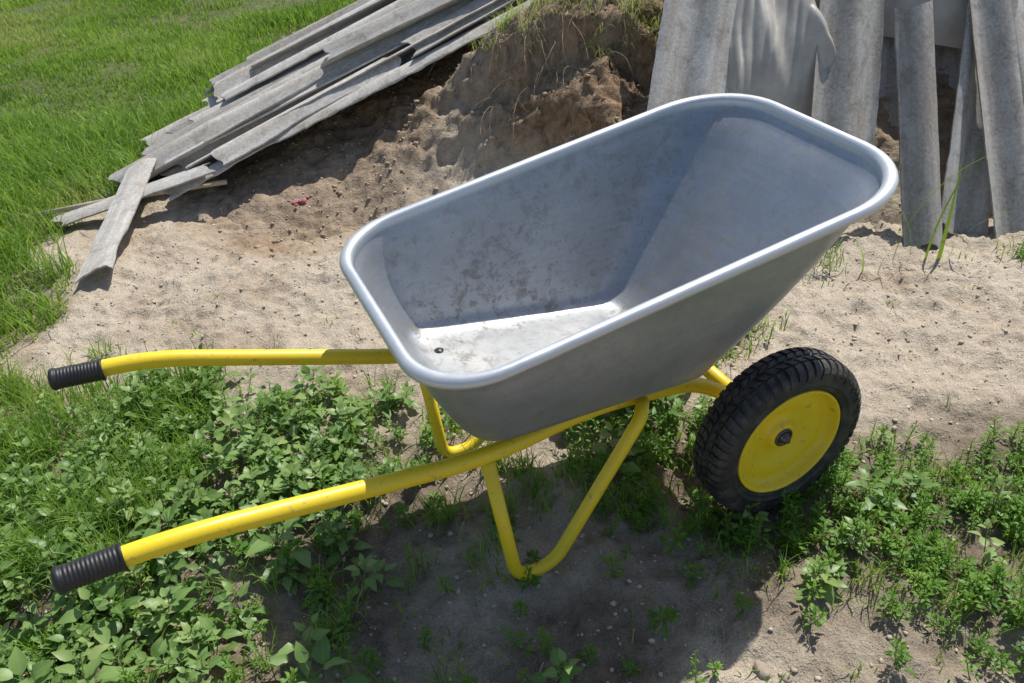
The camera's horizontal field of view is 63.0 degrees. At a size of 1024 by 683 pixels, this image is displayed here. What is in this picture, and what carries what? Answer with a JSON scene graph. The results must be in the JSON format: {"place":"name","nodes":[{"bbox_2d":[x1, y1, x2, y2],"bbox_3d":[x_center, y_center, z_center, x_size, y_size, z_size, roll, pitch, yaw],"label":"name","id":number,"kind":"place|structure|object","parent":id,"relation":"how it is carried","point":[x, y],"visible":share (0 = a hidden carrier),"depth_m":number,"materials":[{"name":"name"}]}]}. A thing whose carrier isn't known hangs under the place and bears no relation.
{"place":"outdoors","nodes":[
{"label":"outdoors","id":0,"kind":"place"},
{"bbox_2d":[0,65,223,406],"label":"tall grass","id":1,"kind":"structure","parent":0,"point":[22,162],"depth_m":3.49,"materials":[{"name":"green plant"}]},
{"bbox_2d":[0,0,357,350],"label":"lawn grass","id":2,"kind":"structure","parent":0,"point":[207,48],"depth_m":4.86,"materials":[{"name":"green plant"}]},
{"bbox_2d":[0,0,1023,682],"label":"ground","id":3,"kind":"structure","parent":0,"point":[586,608],"depth_m":1.96,"materials":[{"name":"beige sand"}]},
{"bbox_2d":[87,183,119,201],"bbox_3d":[-1.367,-0.763,3.456,0.937,0.052,0.143,-34,38,-17],"label":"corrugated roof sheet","id":4,"kind":"object","parent":3,"relation":"on","point":[108,192],"visible":0.03,"depth_m":3.31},
{"bbox_2d":[75,158,156,283],"bbox_3d":[-1.407,-0.461,3.003,0.121,0.022,0.808,-11,41,0],"label":"corrugated roof sheet","id":5,"kind":"object","parent":3,"relation":"on","point":[115,225],"visible":1,"depth_m":2.96,"materials":[{"name":"grey concrete"}]},
{"bbox_2d":[37,179,226,215],"bbox_3d":[-1.421,-0.540,3.144,0.685,0.041,0.028,-11,36,-10],"label":"wooden stick","id":6,"kind":"object","parent":3,"relation":"on","point":[202,185],"visible":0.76,"depth_m":3.11,"materials":[{"name":"grey wood"}]},
{"bbox_2d":[51,162,215,226],"bbox_3d":[-1.408,-0.547,3.115,0.622,0.018,0.082,-22,39,-9],"label":"corrugated roof sheet","id":7,"kind":"object","parent":3,"relation":"on","point":[157,186],"visible":0.88,"depth_m":3.11,"materials":[{"name":"grey concrete"}]},
{"bbox_2d":[0,499,370,682],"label":"weeds","id":8,"kind":"object","parent":3,"relation":"on","point":[318,651],"visible":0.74,"depth_m":1.54,"materials":[{"name":"green plant"}]},
{"bbox_2d":[108,41,384,193],"bbox_3d":[-1.016,-0.973,3.393,1.333,0.052,0.246,-33,43,-10],"label":"corrugated roof sheet","id":9,"kind":"object","parent":3,"relation":"on","point":[162,155],"visible":0.48,"depth_m":3.31,"materials":[{"name":"grey concrete"}]},
{"bbox_2d":[142,50,328,155],"bbox_3d":[-0.994,-1.069,3.482,1.192,0.052,0.206,-33,42,-12],"label":"corrugated roof sheet","id":10,"kind":"object","parent":9,"relation":"on","point":[181,129],"visible":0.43,"depth_m":3.40,"materials":[{"name":"grey concrete"}]},
{"bbox_2d":[0,343,582,682],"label":"broadleaf weeds","id":11,"kind":"object","parent":3,"relation":"on","point":[175,598],"visible":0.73,"depth_m":1.87,"materials":[{"name":"green plant"}]},
{"bbox_2d":[140,0,530,200],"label":"corrugated roof sheet","id":12,"kind":"object","parent":3,"relation":"on","point":[409,65],"visible":0.23,"depth_m":3.29,"materials":[{"name":"grey concrete"}]},
{"bbox_2d":[163,0,497,171],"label":"corrugated roof sheet","id":13,"kind":"object","parent":12,"relation":"on","point":[202,156],"visible":0.13,"depth_m":3.31,"materials":[{"name":"grey concrete"}]},
{"bbox_2d":[211,56,400,165],"bbox_3d":[-0.810,-0.908,3.264,0.864,0.048,0.126,-33,41,-12],"label":"corrugated roof sheet","id":14,"kind":"object","parent":13,"relation":"on","point":[242,145],"visible":0.84,"depth_m":3.23,"materials":[{"name":"grey concrete"}]},
{"bbox_2d":[188,0,473,143],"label":"corrugated roof sheet","id":15,"kind":"object","parent":13,"relation":"on","point":[230,119],"visible":0.4,"depth_m":3.35,"materials":[{"name":"grey concrete"}]},
{"bbox_2d":[204,0,413,102],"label":"corrugated roof sheet","id":16,"kind":"object","parent":15,"relation":"on","point":[233,82],"visible":0.74,"depth_m":3.54,"materials":[{"name":"grey concrete"}]},
{"bbox_2d":[246,0,395,70],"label":"corrugated roof sheet","id":17,"kind":"object","parent":16,"relation":"on","point":[283,42],"visible":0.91,"depth_m":3.63,"materials":[{"name":"grey concrete"}]},
{"bbox_2d":[320,0,462,67],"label":"corrugated roof sheet","id":18,"kind":"object","parent":15,"relation":"on","point":[375,30],"visible":1,"depth_m":3.40,"materials":[{"name":"grey concrete"}]},
{"bbox_2d":[400,0,514,58],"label":"corrugated roof sheet","id":19,"kind":"object","parent":12,"relation":"on","point":[443,35],"visible":0.99,"depth_m":3.36,"materials":[{"name":"grey concrete"}]},
{"bbox_2d":[47,93,898,594],"bbox_3d":[-0.049,0.070,1.662,1.537,0.736,0.620,-18,38,-19],"label":"wheelbarrow","id":20,"kind":"object","parent":3,"relation":"on","point":[661,251],"visible":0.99,"depth_m":1.71,"materials":[{"name":"metal"}]},
{"bbox_2d":[0,244,1023,682],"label":"weeds","id":21,"kind":"object","parent":3,"relation":"on","point":[916,518],"visible":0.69,"depth_m":1.73,"materials":[{"name":"green plant"}]},
{"bbox_2d":[0,232,1023,682],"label":"grass tufts","id":22,"kind":"object","parent":3,"relation":"on","point":[20,398],"visible":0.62,"depth_m":1.86,"materials":[{"name":"green plant"}]},
{"bbox_2d":[0,0,1023,682],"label":"soil clods","id":23,"kind":"object","parent":3,"relation":"on","point":[650,640],"visible":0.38,"depth_m":2.18,"materials":[{"name":"brown soil"}]},
{"bbox_2d":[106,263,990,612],"bbox_3d":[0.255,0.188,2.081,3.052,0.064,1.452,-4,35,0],"label":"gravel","id":24,"kind":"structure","parent":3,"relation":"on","point":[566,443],"depth_m":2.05,"materials":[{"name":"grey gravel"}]},
{"bbox_2d":[134,209,1023,682],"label":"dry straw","id":25,"kind":"object","parent":3,"relation":"on","point":[528,453],"visible":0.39,"depth_m":1.99,"materials":[{"name":"beige plant"}]},
{"bbox_2d":[217,0,991,240],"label":"dirt mound","id":26,"kind":"object","parent":3,"relation":"on","point":[554,118],"visible":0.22,"depth_m":3.15,"materials":[{"name":"soil"}]},
{"bbox_2d":[287,196,309,206],"bbox_3d":[-0.841,-0.548,3.228,0.109,0.015,0.090,15,39,24],"label":"pink rag","id":27,"kind":"object","parent":26,"relation":"on","point":[303,200],"visible":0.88,"depth_m":3.21,"materials":[{"name":"fabric"}]},
{"bbox_2d":[239,7,656,258],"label":"mound clods","id":28,"kind":"object","parent":26,"relation":"on","point":[416,143],"visible":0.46,"depth_m":3.19,"materials":[{"name":"soil"}]},
{"bbox_2d":[428,0,660,149],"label":"exposed roots","id":29,"kind":"object","parent":26,"relation":"on","point":[524,44],"visible":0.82,"depth_m":2.98,"materials":[{"name":"brown plant"}]},
{"bbox_2d":[466,0,663,62],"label":"dry grass","id":30,"kind":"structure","parent":26,"relation":"on","point":[523,28],"depth_m":3.01,"materials":[{"name":"plant"}]},
{"bbox_2d":[647,0,736,110],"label":"corrugated roof sheet","id":31,"kind":"object","parent":26,"relation":"on","point":[692,49],"visible":0.54,"depth_m":2.77,"materials":[{"name":"grey concrete"}]},
{"bbox_2d":[728,0,835,116],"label":"plastic sack","id":32,"kind":"object","parent":26,"relation":"on","point":[772,49],"visible":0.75,"depth_m":2.74,"materials":[{"name":"grey plastic"}]},
{"bbox_2d":[811,0,884,145],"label":"corrugated roof sheet","id":33,"kind":"object","parent":26,"relation":"on","point":[846,87],"visible":0.59,"depth_m":2.72,"materials":[{"name":"grey concrete"}]},
{"bbox_2d":[879,36,898,127],"bbox_3d":[1.306,-0.953,2.893,0.204,0.909,0.047,7,-4,-5],"label":"corrugated roof sheet","id":34,"kind":"object","parent":26,"relation":"on","point":[888,77],"visible":0.15,"depth_m":2.90,"materials":[{"name":"grey concrete"}]},
{"bbox_2d":[886,45,961,90],"bbox_3d":[1.496,-0.985,2.929,0.404,0.921,0.047,-6,-6,-5],"label":"corrugated roof sheet","id":35,"kind":"object","parent":26,"relation":"on","point":[947,59],"visible":0.09,"depth_m":2.93,"materials":[{"name":"grey concrete"}]},
{"bbox_2d":[883,0,967,48],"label":"plastic sack","id":36,"kind":"object","parent":35,"relation":"on","point":[949,16],"visible":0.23,"depth_m":2.84,"materials":[{"name":"grey plastic"}]},
{"bbox_2d":[941,0,1017,235],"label":"corrugated roof sheet","id":37,"kind":"object","parent":26,"relation":"on","point":[972,206],"visible":0.66,"depth_m":2.76,"materials":[{"name":"grey concrete"}]},
{"bbox_2d":[753,660,770,678],"bbox_3d":[0.454,0.594,1.515,0.032,0.019,0.035,-4,35,0],"label":"stone","id":38,"kind":"object","parent":3,"relation":"on","point":[763,668],"visible":0.99,"depth_m":1.51,"materials":[{"name":"stone"}]},
{"bbox_2d":[781,671,792,682],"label":"stone","id":39,"kind":"object","parent":3,"relation":"on","point":[785,679],"visible":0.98,"depth_m":1.51,"materials":[{"name":"stone"}]},
{"bbox_2d":[590,393,1022,606],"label":"nightshade weeds","id":40,"kind":"object","parent":3,"relation":"on","point":[989,553],"visible":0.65,"depth_m":1.75,"materials":[{"name":"green plant"}]},
{"bbox_2d":[894,0,942,248],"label":"corrugated roof sheet","id":41,"kind":"object","parent":3,"relation":"on","point":[919,160],"visible":0.95,"depth_m":2.67,"materials":[{"name":"grey concrete"}]},
{"bbox_2d":[838,152,1011,271],"bbox_3d":[1.209,-0.385,2.507,0.616,0.387,0.202,-6,36,-3],"label":"wild grass plant","id":42,"kind":"object","parent":3,"relation":"on","point":[941,248],"visible":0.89,"depth_m":2.54,"materials":[{"name":"green plant"}]},
{"bbox_2d":[968,0,1023,238],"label":"corrugated roof sheet","id":43,"kind":"object","parent":3,"relation":"on","point":[997,71],"visible":0.98,"depth_m":2.72,"materials":[{"name":"grey concrete"}]},
{"bbox_2d":[1014,0,1023,104],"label":"corrugated roof sheet","id":44,"kind":"object","parent":3,"relation":"on","point":[1019,27],"visible":0.23,"depth_m":2.78,"materials":[{"name":"grey concrete"}]}
]}

